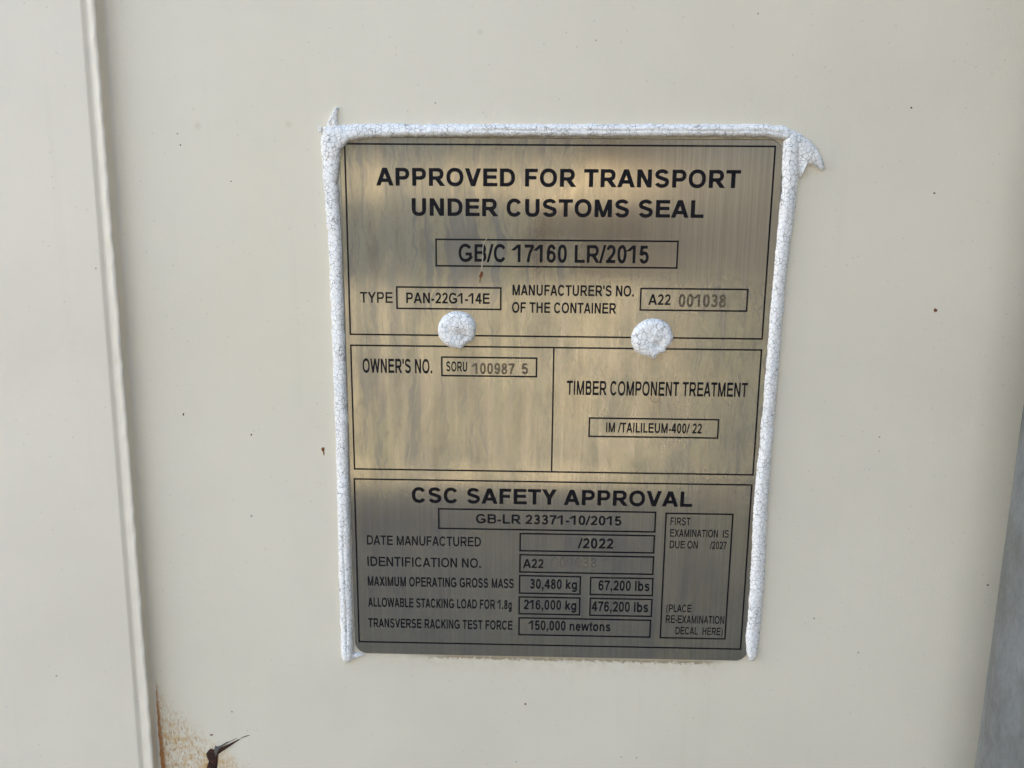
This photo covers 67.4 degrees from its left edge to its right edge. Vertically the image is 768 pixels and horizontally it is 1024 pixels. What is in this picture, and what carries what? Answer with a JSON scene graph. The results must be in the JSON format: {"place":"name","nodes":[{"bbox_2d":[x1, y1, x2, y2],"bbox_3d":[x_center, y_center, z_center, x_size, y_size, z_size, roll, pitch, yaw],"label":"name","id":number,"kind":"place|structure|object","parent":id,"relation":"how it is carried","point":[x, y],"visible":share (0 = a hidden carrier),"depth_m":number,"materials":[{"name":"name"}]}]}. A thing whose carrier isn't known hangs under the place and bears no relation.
{"place":"outdoors","nodes":[
{"label":"outdoors","id":0,"kind":"place"},
{"label":"pavement","id":1,"kind":"structure","parent":0,"visible":0},
{"bbox_2d":[0,0,1023,767],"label":"shipping container","id":2,"kind":"object","parent":1,"relation":"on","point":[168,544],"visible":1,"depth_m":0.36,"materials":[{"name":"beige metal"}]},
{"bbox_2d":[340,137,782,660],"bbox_3d":[0.020,0.014,0.361,0.196,0.249,0.002,1,11,1],"label":"data plate","id":3,"kind":"object","parent":2,"relation":"attached to","point":[548,461],"visible":1,"depth_m":0.36,"materials":[{"name":"metal"}]},
{"bbox_2d":[438,311,475,349],"bbox_3d":[-0.025,-0.024,0.353,0.018,0.018,0.004,1,11,1],"label":"sealant dab","id":4,"kind":"object","parent":3,"relation":"attached to","point":[456,329],"visible":1,"depth_m":0.35,"materials":[{"name":"white plastic"}]},
{"bbox_2d":[631,319,672,358],"bbox_3d":[0.064,-0.020,0.351,0.019,0.019,0.004,1,11,1],"label":"sealant dab","id":5,"kind":"object","parent":3,"relation":"attached to","point":[652,338],"visible":1,"depth_m":0.35,"materials":[{"name":"white plastic"}]},
{"bbox_2d":[318,107,824,662],"bbox_3d":[0.025,0.011,0.359,0.224,0.268,0.005,1,11,1],"label":"sealant bead","id":6,"kind":"object","parent":2,"relation":"attached to","point":[800,153],"visible":1,"depth_m":0.34,"materials":[{"name":"white plastic"}]},
{"bbox_2d":[975,404,1023,767],"bbox_3d":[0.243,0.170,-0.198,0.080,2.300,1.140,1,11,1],"label":"door locking bar","id":7,"kind":"structure","parent":2,"relation":"attached to","point":[1001,740],"depth_m":0.33,"materials":[{"name":"metal"}]}
]}

